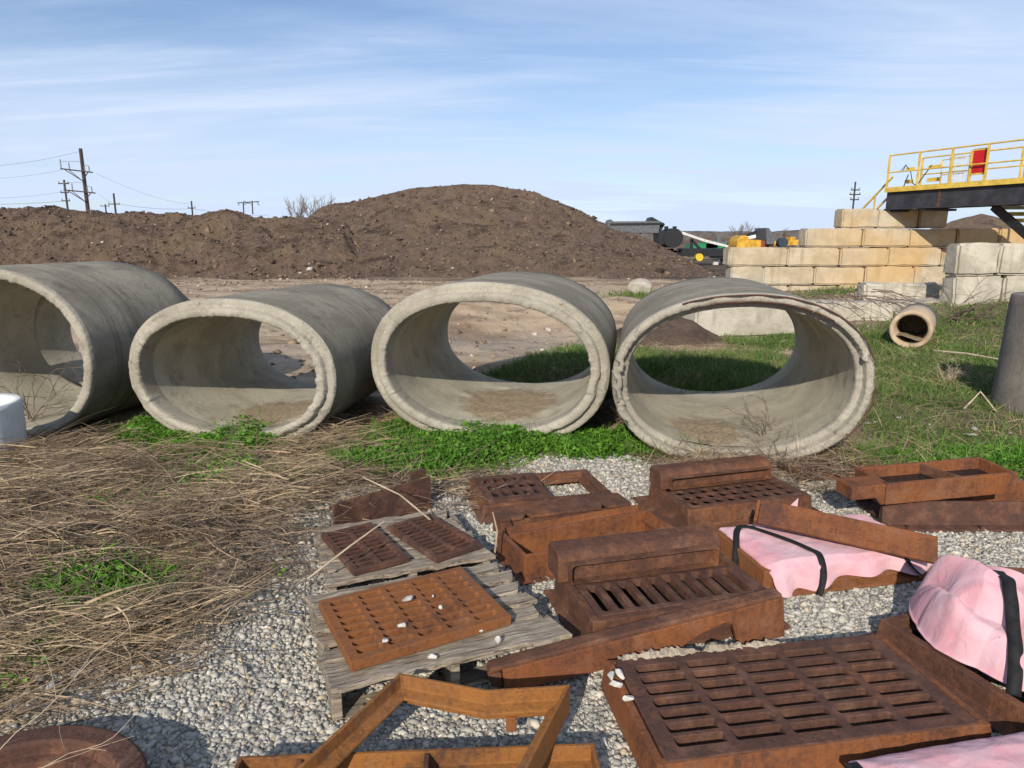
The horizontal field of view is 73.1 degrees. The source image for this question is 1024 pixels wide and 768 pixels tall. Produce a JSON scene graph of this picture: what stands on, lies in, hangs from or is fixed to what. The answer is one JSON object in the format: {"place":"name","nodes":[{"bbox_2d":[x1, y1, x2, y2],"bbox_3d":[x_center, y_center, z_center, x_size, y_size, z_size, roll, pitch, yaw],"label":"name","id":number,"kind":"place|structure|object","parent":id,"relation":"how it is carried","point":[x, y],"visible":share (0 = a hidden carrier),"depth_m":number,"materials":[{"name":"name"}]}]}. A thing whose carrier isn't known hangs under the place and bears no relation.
{"place":"outdoors","nodes":[
{"label":"outdoors","id":0,"kind":"place"},
{"bbox_2d":[237,201,258,213],"bbox_3d":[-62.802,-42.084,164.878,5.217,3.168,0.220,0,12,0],"label":"power pole","id":1,"kind":"object","parent":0,"point":[249,203],"visible":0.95,"depth_m":164.60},
{"bbox_2d":[0,244,1023,767],"bbox_3d":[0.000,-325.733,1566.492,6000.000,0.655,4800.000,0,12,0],"label":"ground","id":2,"kind":"structure","parent":0,"point":[286,360],"depth_m":6.06,"materials":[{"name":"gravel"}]},
{"bbox_2d":[0,393,27,462],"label":"upright pipe","id":3,"kind":"object","parent":2,"relation":"on","point":[12,422],"visible":0.67,"depth_m":5.16,"materials":[{"name":"concrete"}]},
{"bbox_2d":[0,347,81,421],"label":"dead weed","id":4,"kind":"object","parent":2,"relation":"on","point":[27,411],"visible":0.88,"depth_m":6.32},
{"bbox_2d":[58,180,69,208],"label":"power pole","id":5,"kind":"object","parent":2,"relation":"on","point":[66,199],"visible":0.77,"depth_m":120.65,"materials":[{"name":"wood"}]},
{"bbox_2d":[0,609,138,767],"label":"dead weed","id":6,"kind":"object","parent":2,"relation":"on","point":[91,748],"visible":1,"depth_m":1.47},
{"bbox_2d":[0,725,149,767],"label":"manhole ring","id":7,"kind":"object","parent":2,"relation":"on","point":[38,747],"visible":0.98,"depth_m":2.12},
{"bbox_2d":[59,148,95,209],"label":"power pole","id":8,"kind":"object","parent":2,"relation":"on","point":[85,186],"visible":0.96,"depth_m":100.61,"materials":[{"name":"wood"}]},
{"bbox_2d":[0,261,187,436],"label":"concrete pipe","id":9,"kind":"object","parent":2,"relation":"on","point":[108,309],"visible":0.77,"depth_m":6.28,"materials":[{"name":"concrete"}]},
{"bbox_2d":[34,296,189,386],"bbox_3d":[-4.434,-0.538,7.704,1.801,1.262,0.679,2,12,10],"label":"concrete pipe","id":10,"kind":"object","parent":2,"relation":"on","point":[54,339],"visible":0.17,"depth_m":7.86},
{"bbox_2d":[108,193,119,212],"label":"power pole","id":11,"kind":"object","parent":2,"relation":"on","point":[114,204],"visible":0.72,"depth_m":145.02,"materials":[{"name":"wood"}]},
{"bbox_2d":[0,205,364,279],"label":"mulch ridge","id":12,"kind":"structure","parent":2,"relation":"on","point":[227,244],"depth_m":31.94,"materials":[{"name":"soil"}]},
{"bbox_2d":[128,284,390,439],"bbox_3d":[-2.160,-0.260,6.510,1.818,1.236,1.994,3,12,8],"label":"concrete pipe","id":13,"kind":"object","parent":2,"relation":"on","point":[199,362],"visible":0.94,"depth_m":6.03,"materials":[{"name":"concrete"}]},
{"bbox_2d":[283,193,313,217],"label":"bare tree","id":14,"kind":"object","parent":2,"relation":"on","point":[299,208],"visible":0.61,"depth_m":72.21,"materials":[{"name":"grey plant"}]},
{"bbox_2d":[296,192,337,216],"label":"bare tree","id":15,"kind":"object","parent":2,"relation":"on","point":[315,209],"visible":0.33,"depth_m":73.03,"materials":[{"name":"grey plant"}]},
{"bbox_2d":[313,509,495,592],"bbox_3d":[-0.594,0.868,3.611,0.829,0.123,0.709,-5,13,-21],"label":"wooden pallet","id":16,"kind":"object","parent":2,"relation":"on","point":[336,572],"visible":0.46,"depth_m":3.39,"materials":[{"name":"grey wood"}]},
{"bbox_2d":[320,522,408,575],"bbox_3d":[-0.747,0.819,3.472,0.280,0.026,0.500,-7,14,-32],"label":"drain grate","id":17,"kind":"object","parent":16,"relation":"on","point":[385,550],"visible":0.97,"depth_m":3.43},
{"bbox_2d":[307,521,383,579],"bbox_3d":[-0.760,0.766,3.184,0.386,0.186,0.020,-8,14,-35],"label":"dry reed","id":18,"kind":"object","parent":17,"relation":"on","point":[330,561],"visible":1,"depth_m":3.16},
{"bbox_2d":[386,513,481,562],"bbox_3d":[-0.412,0.793,3.597,0.275,0.026,0.500,-9,15,-37],"label":"drain grate","id":19,"kind":"object","parent":16,"relation":"on","point":[435,539],"visible":1,"depth_m":3.56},
{"bbox_2d":[362,476,429,519],"bbox_3d":[-0.617,0.613,3.696,0.356,0.256,0.010,-1,12,-3],"label":"dry reed","id":20,"kind":"object","parent":19,"relation":"on","point":[416,508],"visible":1,"depth_m":3.69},
{"bbox_2d":[234,743,599,767],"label":"box frame","id":21,"kind":"object","parent":2,"relation":"on","point":[581,755],"visible":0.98,"depth_m":2.14,"materials":[{"name":"metal"}]},
{"bbox_2d":[297,673,569,767],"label":"bent frame","id":22,"kind":"object","parent":21,"relation":"on","point":[342,743],"visible":1,"depth_m":2.25,"materials":[{"name":"metal"}]},
{"bbox_2d":[304,562,571,720],"bbox_3d":[-0.333,1.014,2.863,0.944,0.143,0.702,-5,13,-22],"label":"wooden pallet","id":23,"kind":"object","parent":2,"relation":"on","point":[530,626],"visible":0.52,"depth_m":2.64,"materials":[{"name":"grey wood"}]},
{"bbox_2d":[318,566,510,671],"bbox_3d":[-0.403,0.929,2.811,0.648,0.041,0.485,-6,13,-28],"label":"drain grate","id":24,"kind":"object","parent":23,"relation":"on","point":[361,624],"visible":0.99,"depth_m":2.75,"materials":[{"name":"metal"}]},
{"bbox_2d":[397,622,405,626],"bbox_3d":[-0.425,0.929,2.666,0.036,0.017,0.021,2,12,8],"label":"limestone chip","id":25,"kind":"object","parent":24,"relation":"on","point":[403,624],"visible":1,"depth_m":2.66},
{"bbox_2d":[402,595,412,600],"bbox_3d":[-0.433,0.890,2.858,0.054,0.018,0.027,-4,13,-20],"label":"limestone chip","id":26,"kind":"object","parent":24,"relation":"on","point":[408,598],"visible":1,"depth_m":2.85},
{"bbox_2d":[427,654,436,658],"bbox_3d":[-0.294,1.001,2.538,0.040,0.021,0.021,3,12,16],"label":"limestone chip","id":27,"kind":"object","parent":23,"relation":"on","point":[432,656],"visible":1,"depth_m":2.53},
{"bbox_2d":[495,636,500,643],"bbox_3d":[-0.054,0.971,2.625,0.024,0.033,0.019,-10,16,-40],"label":"limestone chip","id":28,"kind":"object","parent":23,"relation":"on","point":[497,639],"visible":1,"depth_m":2.62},
{"bbox_2d":[371,271,616,441],"bbox_3d":[-0.046,-0.333,6.512,1.990,1.354,2.000,4,12,9],"label":"concrete pipe","id":29,"kind":"object","parent":2,"relation":"on","point":[422,372],"visible":0.98,"depth_m":5.95,"materials":[{"name":"concrete"}]},
{"bbox_2d":[492,512,497,554],"bbox_3d":[-0.085,0.771,3.522,0.029,0.251,0.011,0,12,0],"label":"dry reed","id":30,"kind":"object","parent":2,"relation":"on","point":[496,535],"visible":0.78,"depth_m":3.52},
{"bbox_2d":[299,184,721,278],"bbox_3d":[-1.164,-8.193,36.843,25.700,4.872,18.480,0,12,0],"label":"mulch mound","id":31,"kind":"object","parent":2,"relation":"on","point":[462,231],"visible":0.74,"depth_m":34.00,"materials":[{"name":"soil"}]},
{"bbox_2d":[0,452,1023,767],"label":"gravel stones","id":32,"kind":"object","parent":2,"relation":"on","point":[590,724],"visible":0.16,"depth_m":2.60,"materials":[{"name":"gravel"}]},
{"bbox_2d":[332,468,430,525],"bbox_3d":[-0.758,0.697,4.071,0.675,0.270,0.038,-11,16,-43],"label":"steel angle","id":33,"kind":"object","parent":32,"relation":"on","point":[387,503],"visible":0.76,"depth_m":4.09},
{"bbox_2d":[465,469,611,523],"bbox_3d":[0.172,0.696,4.449,0.885,0.118,0.560,-3,12,-14],"label":"inlet frame","id":34,"kind":"object","parent":32,"relation":"on","point":[588,481],"visible":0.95,"depth_m":4.40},
{"bbox_2d":[490,504,673,585],"bbox_3d":[0.397,0.834,3.708,0.944,0.150,0.420,-5,13,-23],"label":"box frame","id":35,"kind":"object","parent":32,"relation":"on","point":[522,552],"visible":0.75,"depth_m":3.71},
{"bbox_2d":[601,633,990,767],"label":"drain grate","id":36,"kind":"object","parent":32,"relation":"on","point":[839,702],"visible":1,"depth_m":2.33,"materials":[{"name":"metal"}]},
{"bbox_2d":[607,671,614,680],"bbox_3d":[0.355,1.037,2.450,0.025,0.028,0.044,-2,12,-12],"label":"limestone chip","id":37,"kind":"object","parent":36,"relation":"on","point":[610,674],"visible":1,"depth_m":2.45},
{"bbox_2d":[609,680,622,687],"bbox_3d":[0.361,1.048,2.412,0.047,0.027,0.031,6,13,28],"label":"limestone chip","id":38,"kind":"object","parent":36,"relation":"on","point":[616,684],"visible":1,"depth_m":2.40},
{"bbox_2d":[615,668,624,679],"bbox_3d":[0.386,1.032,2.466,0.027,0.026,0.044,-8,14,-32],"label":"limestone chip","id":39,"kind":"object","parent":36,"relation":"on","point":[619,672],"visible":1,"depth_m":2.46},
{"bbox_2d":[622,695,633,700],"bbox_3d":[0.395,1.063,2.344,0.041,0.020,0.025,3,12,15],"label":"limestone chip","id":40,"kind":"object","parent":36,"relation":"on","point":[627,697],"visible":1,"depth_m":2.33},
{"bbox_2d":[617,638,785,659],"bbox_3d":[0.731,1.028,2.639,0.679,0.080,0.072,-2,12,-9],"label":"mortar crust","id":41,"kind":"object","parent":36,"relation":"on","point":[670,651],"visible":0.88,"depth_m":2.62},
{"bbox_2d":[0,304,1023,755],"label":"straw","id":42,"kind":"object","parent":2,"relation":"on","point":[64,444],"visible":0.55,"depth_m":3.69,"materials":[{"name":"plant"}]},
{"bbox_2d":[0,401,1023,688],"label":"clover","id":43,"kind":"object","parent":2,"relation":"on","point":[582,439],"visible":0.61,"depth_m":5.22,"materials":[{"name":"green plant"}]},
{"bbox_2d":[70,277,1001,382],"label":"yard clods","id":44,"kind":"object","parent":2,"relation":"on","point":[277,351],"visible":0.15,"depth_m":13.21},
{"bbox_2d":[491,493,630,530],"bbox_3d":[0.289,0.773,4.028,0.806,0.140,0.185,-4,12,-17],"label":"curb plate","id":45,"kind":"object","parent":2,"relation":"on","point":[514,515],"visible":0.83,"depth_m":3.98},
{"bbox_2d":[595,389,622,425],"bbox_3d":[0.842,0.195,6.118,0.494,0.408,0.578,4,12,19],"label":"dead weed","id":46,"kind":"object","parent":2,"relation":"on","point":[608,416],"visible":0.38,"depth_m":6.21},
{"bbox_2d":[486,587,784,687],"bbox_3d":[0.504,0.988,2.696,1.226,0.253,0.070,-3,12,-13],"label":"curb hood","id":47,"kind":"object","parent":2,"relation":"on","point":[753,616],"visible":0.94,"depth_m":2.67,"materials":[{"name":"metal"}]},
{"bbox_2d":[627,278,651,295],"bbox_3d":[3.794,-2.811,20.331,0.664,0.606,0.540,7,14,29],"label":"boulder","id":48,"kind":"object","parent":2,"relation":"on","point":[637,285],"visible":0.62,"depth_m":20.14,"materials":[{"name":"stone"}]},
{"bbox_2d":[604,217,728,264],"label":"screening plant","id":49,"kind":"object","parent":2,"relation":"on","point":[666,237],"visible":0.89,"depth_m":44.10,"materials":[{"name":"grey paint"}]},
{"bbox_2d":[543,524,790,645],"bbox_3d":[0.676,0.890,3.115,0.946,0.284,0.575,-3,12,-14],"label":"curb inlet","id":50,"kind":"object","parent":2,"relation":"on","point":[606,581],"visible":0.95,"depth_m":3.13,"materials":[{"name":"metal"}]},
{"bbox_2d":[616,317,723,346],"bbox_3d":[2.569,-0.955,11.605,2.100,0.510,1.600,0,12,0],"label":"soil heap","id":51,"kind":"object","parent":2,"relation":"on","point":[680,330],"visible":0.48,"depth_m":11.15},
{"bbox_2d":[685,237,728,247],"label":"green trailer","id":52,"kind":"object","parent":2,"relation":"on","point":[706,245],"visible":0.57,"depth_m":55.92,"materials":[{"name":"paint"}]},
{"bbox_2d":[633,230,798,240],"bbox_3d":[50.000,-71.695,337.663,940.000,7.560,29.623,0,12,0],"label":"woodland","id":53,"kind":"object","parent":2,"relation":"on","point":[776,234],"visible":0.06,"depth_m":324.88,"materials":[{"name":"brown wood"}]},
{"bbox_2d":[631,455,821,531],"bbox_3d":[1.350,0.659,4.303,1.020,0.250,0.650,-4,12,-16],"label":"curb inlet","id":54,"kind":"object","parent":2,"relation":"on","point":[715,494],"visible":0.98,"depth_m":4.28,"materials":[{"name":"metal"}]},
{"bbox_2d":[728,222,745,235],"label":"bare tree","id":55,"kind":"object","parent":2,"relation":"on","point":[741,227],"visible":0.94,"depth_m":117.34,"materials":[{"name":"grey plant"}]},
{"bbox_2d":[667,237,807,256],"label":"mulch mound","id":56,"kind":"object","parent":2,"relation":"on","point":[682,245],"visible":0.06,"depth_m":74.69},
{"bbox_2d":[682,307,793,337],"bbox_3d":[3.987,-1.127,12.203,1.936,0.584,0.624,-3,12,-12],"label":"concrete block","id":57,"kind":"object","parent":2,"relation":"on","point":[747,321],"depth_m":11.91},
{"bbox_2d":[612,277,876,460],"bbox_3d":[1.873,-0.229,6.135,1.865,1.307,2.245,-1,11,11],"label":"concrete pipe","id":58,"kind":"object","parent":2,"relation":"on","point":[824,376],"visible":0.96,"depth_m":5.51,"materials":[{"name":"concrete"}]},
{"bbox_2d":[478,283,1023,469],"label":"grass","id":59,"kind":"structure","parent":2,"relation":"on","point":[720,371],"depth_m":8.47,"materials":[{"name":"plant"}]},
{"bbox_2d":[728,228,773,246],"bbox_3d":[13.525,-8.170,39.157,2.047,1.295,1.800,0,12,0],"label":"wheel loader","id":60,"kind":"object","parent":2,"relation":"on","point":[763,237],"visible":0.84,"depth_m":38.52,"materials":[{"name":"yellow paint"}]},
{"bbox_2d":[712,388,789,437],"bbox_3d":[1.943,0.273,5.530,0.686,0.488,0.444,-2,12,-11],"label":"dead weed","id":61,"kind":"object","parent":2,"relation":"on","point":[759,425],"visible":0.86,"depth_m":5.55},
{"bbox_2d":[744,220,757,235],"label":"bare tree","id":62,"kind":"object","parent":2,"relation":"on","point":[748,230],"visible":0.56,"depth_m":121.73,"materials":[{"name":"brown plant"}]},
{"bbox_2d":[769,285,787,290],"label":"concrete block","id":63,"kind":"structure","parent":2,"relation":"on","point":[782,287],"depth_m":22.47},
{"bbox_2d":[769,237,797,246],"bbox_3d":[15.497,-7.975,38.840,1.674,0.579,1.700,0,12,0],"label":"grader","id":64,"kind":"object","parent":2,"relation":"on","point":[782,242],"visible":0.84,"depth_m":38.38,"materials":[{"name":"yellow paint"}]},
{"bbox_2d":[782,227,790,237],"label":"bare tree","id":65,"kind":"object","parent":2,"relation":"on","point":[784,233],"visible":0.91,"depth_m":126.69,"materials":[{"name":"brown plant"}]},
{"bbox_2d":[784,285,835,290],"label":"concrete block","id":66,"kind":"structure","parent":2,"relation":"on","point":[796,287],"depth_m":22.52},
{"bbox_2d":[760,266,813,284],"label":"concrete block","id":67,"kind":"structure","parent":66,"relation":"on","point":[787,275],"depth_m":22.42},
{"bbox_2d":[785,247,838,265],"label":"concrete block","id":68,"kind":"structure","parent":67,"relation":"on","point":[822,256],"depth_m":22.31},
{"bbox_2d":[798,228,861,246],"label":"concrete block","id":69,"kind":"structure","parent":68,"relation":"on","point":[827,237],"depth_m":22.29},
{"bbox_2d":[833,209,877,228],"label":"concrete block","id":70,"kind":"structure","parent":69,"relation":"on","point":[855,218],"depth_m":22.29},
{"bbox_2d":[717,532,931,595],"bbox_3d":[1.603,0.875,3.598,1.051,0.115,0.580,-3,12,-12],"label":"box frame","id":71,"kind":"object","parent":2,"relation":"on","point":[753,568],"visible":0.29,"depth_m":3.37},
{"bbox_2d":[718,499,932,597],"bbox_3d":[1.602,0.825,3.565,1.015,0.260,0.616,-3,12,-12],"label":"cloth bag","id":72,"kind":"object","parent":71,"relation":"on","point":[792,561],"visible":0.58,"depth_m":3.39,"materials":[{"name":"fabric"}]},
{"bbox_2d":[753,499,937,563],"bbox_3d":[1.671,0.754,3.506,0.840,0.078,0.156,10,48,22],"label":"curb plate","id":73,"kind":"object","parent":72,"relation":"on","point":[909,544],"visible":0.98,"depth_m":3.47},
{"bbox_2d":[777,458,885,480],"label":"gravel","id":74,"kind":"structure","parent":2,"relation":"on","point":[797,471],"depth_m":4.89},
{"bbox_2d":[834,285,856,289],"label":"concrete block","id":75,"kind":"structure","parent":2,"relation":"on","point":[846,286],"depth_m":22.49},
{"bbox_2d":[809,266,863,284],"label":"concrete block","id":76,"kind":"structure","parent":75,"relation":"on","point":[837,275],"depth_m":22.39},
{"bbox_2d":[837,248,887,266],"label":"concrete block","id":77,"kind":"structure","parent":76,"relation":"on","point":[862,257],"depth_m":22.28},
{"bbox_2d":[807,299,893,320],"bbox_3d":[6.640,-1.416,13.713,1.549,0.478,0.614,2,12,11],"label":"concrete block","id":78,"kind":"object","parent":2,"relation":"on","point":[843,309],"depth_m":13.40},
{"bbox_2d":[848,182,860,247],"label":"power pole","id":79,"kind":"object","parent":2,"relation":"on","point":[854,194],"visible":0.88,"depth_m":115.66,"materials":[{"name":"wood"}]},
{"bbox_2d":[854,281,939,299],"bbox_3d":[8.744,-2.020,15.774,1.634,0.647,0.796,2,12,7],"label":"concrete block","id":80,"kind":"object","parent":2,"relation":"on","point":[928,289],"depth_m":15.45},
{"bbox_2d":[785,271,1013,334],"bbox_3d":[7.566,-1.748,13.366,4.300,1.245,4.656,0,12,0],"label":"brush heap","id":81,"kind":"object","parent":2,"relation":"on","point":[851,296],"visible":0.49,"depth_m":12.60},
{"bbox_2d":[881,298,941,313],"bbox_3d":[8.481,-1.513,14.527,1.942,0.538,0.614,-5,13,-21],"label":"concrete block","id":82,"kind":"object","parent":2,"relation":"on","point":[928,300],"depth_m":14.22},
{"bbox_2d":[889,303,936,348],"bbox_3d":[6.560,-0.962,11.282,0.600,0.600,1.514,8,14,32],"label":"drain pipe","id":83,"kind":"object","parent":2,"relation":"on","point":[910,319],"visible":0.99,"depth_m":10.96,"materials":[{"name":"beige ceramic"}]},
{"bbox_2d":[863,416,1012,439],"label":"stone litter","id":84,"kind":"object","parent":2,"relation":"on","point":[972,428],"visible":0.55,"depth_m":6.05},
{"bbox_2d":[856,480,1023,532],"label":"curb plate","id":85,"kind":"object","parent":2,"relation":"on","point":[999,513],"visible":0.51,"depth_m":4.02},
{"bbox_2d":[836,457,1017,504],"bbox_3d":[2.420,0.578,4.117,1.065,0.128,0.288,-3,14,-9],"label":"tray casting","id":86,"kind":"object","parent":85,"relation":"on","point":[925,481],"visible":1,"depth_m":4.03,"materials":[{"name":"brown metal"}]},
{"bbox_2d":[869,214,1010,247],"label":"mulch mound","id":87,"kind":"object","parent":2,"relation":"on","point":[982,221],"visible":0.12,"depth_m":59.60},
{"bbox_2d":[863,613,1023,735],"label":"box frame","id":88,"kind":"object","parent":2,"relation":"on","point":[1000,711],"visible":0.59,"depth_m":2.54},
{"bbox_2d":[909,554,1023,696],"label":"cloth bag","id":89,"kind":"object","parent":88,"relation":"on","point":[966,611],"visible":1,"depth_m":2.60,"materials":[{"name":"fabric"}]},
{"bbox_2d":[933,358,969,383],"bbox_3d":[5.100,-0.142,7.976,0.466,0.321,0.493,-4,13,-20],"label":"grass tuft","id":90,"kind":"object","parent":2,"relation":"on","point":[953,376],"visible":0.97,"depth_m":8.03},
{"bbox_2d":[934,350,997,359],"bbox_3d":[6.376,-0.409,9.700,0.032,0.062,1.004,-4,12,-19],"label":"cane stalk","id":91,"kind":"object","parent":2,"relation":"on","point":[966,354],"visible":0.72,"depth_m":9.70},
{"bbox_2d":[940,275,1002,305],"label":"concrete block","id":92,"kind":"structure","parent":2,"relation":"on","point":[962,283],"depth_m":13.95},
{"bbox_2d":[943,242,1000,275],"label":"concrete block","id":93,"kind":"structure","parent":92,"relation":"on","point":[969,259],"depth_m":13.80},
{"bbox_2d":[964,391,996,411],"bbox_3d":[4.557,0.169,6.718,0.292,0.195,0.085,6,13,27],"label":"cane stalk","id":94,"kind":"object","parent":2,"relation":"on","point":[990,404],"visible":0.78,"depth_m":6.72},
{"bbox_2d":[990,292,1023,415],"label":"upright pipe","id":95,"kind":"object","parent":2,"relation":"on","point":[1008,385],"visible":0.93,"depth_m":6.68,"materials":[{"name":"concrete"}]},
{"bbox_2d":[995,275,1023,302],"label":"concrete block","id":96,"kind":"structure","parent":2,"relation":"on","point":[1015,283],"depth_m":13.93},
{"bbox_2d":[993,243,1023,274],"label":"concrete block","id":97,"kind":"structure","parent":96,"relation":"on","point":[1010,259],"depth_m":13.80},
{"bbox_2d":[997,229,1023,243],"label":"concrete block","id":98,"kind":"structure","parent":2,"relation":"on","point":[1008,236],"depth_m":22.25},
{"bbox_2d":[999,566,1023,573],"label":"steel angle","id":99,"kind":"object","parent":2,"relation":"on","point":[1020,570],"depth_m":3.35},
{"bbox_3d":[7.376,-2.968,22.817,1.520,0.628,0.641,0,12,0],"label":"concrete block","id":100,"kind":"object","parent":2,"relation":"on","visible":0},
{"bbox_2d":[725,266,763,282],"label":"concrete block","id":101,"kind":"structure","parent":100,"relation":"on","point":[754,273],"depth_m":22.35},
{"bbox_2d":[723,247,786,265],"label":"concrete block","id":102,"kind":"structure","parent":101,"relation":"on","point":[754,256],"depth_m":22.34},
{"bbox_3d":[13.015,-2.960,22.788,1.644,0.619,0.646,0,12,0],"label":"concrete block","id":103,"kind":"object","parent":2,"relation":"on","visible":0},
{"bbox_2d":[859,266,912,282],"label":"concrete block","id":104,"kind":"structure","parent":103,"relation":"on","point":[888,274],"depth_m":22.36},
{"bbox_2d":[881,247,941,265],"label":"concrete block","id":105,"kind":"structure","parent":104,"relation":"on","point":[913,256],"depth_m":22.33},
{"bbox_2d":[859,228,909,246],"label":"concrete block","id":106,"kind":"structure","parent":105,"relation":"on","point":[890,237],"depth_m":22.25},
{"bbox_2d":[874,209,918,228],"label":"concrete block","id":107,"kind":"structure","parent":106,"relation":"on","point":[886,219],"depth_m":22.35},
{"bbox_2d":[862,139,1023,211],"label":"steel walkway","id":108,"kind":"structure","parent":107,"relation":"on","point":[969,193],"depth_m":20.24,"materials":[{"name":"paint"}]},
{"bbox_2d":[990,205,1023,238],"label":"steel stair","id":109,"kind":"object","parent":108,"relation":"attached to","point":[1008,219],"visible":0.96,"depth_m":19.49,"materials":[{"name":"metal"}]},
{"bbox_2d":[906,229,955,246],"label":"concrete block","id":110,"kind":"structure","parent":105,"relation":"on","point":[932,237],"depth_m":22.31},
{"bbox_2d":[910,209,947,228],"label":"concrete block","id":111,"kind":"structure","parent":110,"relation":"on","point":[932,219],"depth_m":22.32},
{"bbox_2d":[910,266,946,284],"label":"concrete block","id":112,"kind":"structure","parent":103,"relation":"on","point":[936,274],"depth_m":22.42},
{"bbox_2d":[938,247,946,265],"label":"concrete block","id":113,"kind":"structure","parent":112,"relation":"on","point":[943,254],"depth_m":22.34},
{"bbox_2d":[0,0,1023,231],"label":"sky","id":114,"kind":"structure","parent":0,"point":[688,115],"materials":[{"name":"blue"}]},
{"bbox_2d":[953,228,998,242],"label":"concrete block","id":115,"kind":"structure","parent":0,"point":[974,235],"depth_m":22.27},
{"bbox_3d":[1.505,1.217,2.012,0.900,0.095,0.300,-2,12,-11],"label":"box frame","id":116,"kind":"object","parent":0,"visible":0},
{"bbox_2d":[845,732,1023,767],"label":"cloth bag","id":117,"kind":"object","parent":116,"relation":"on","point":[1005,751],"visible":1,"depth_m":2.06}
]}

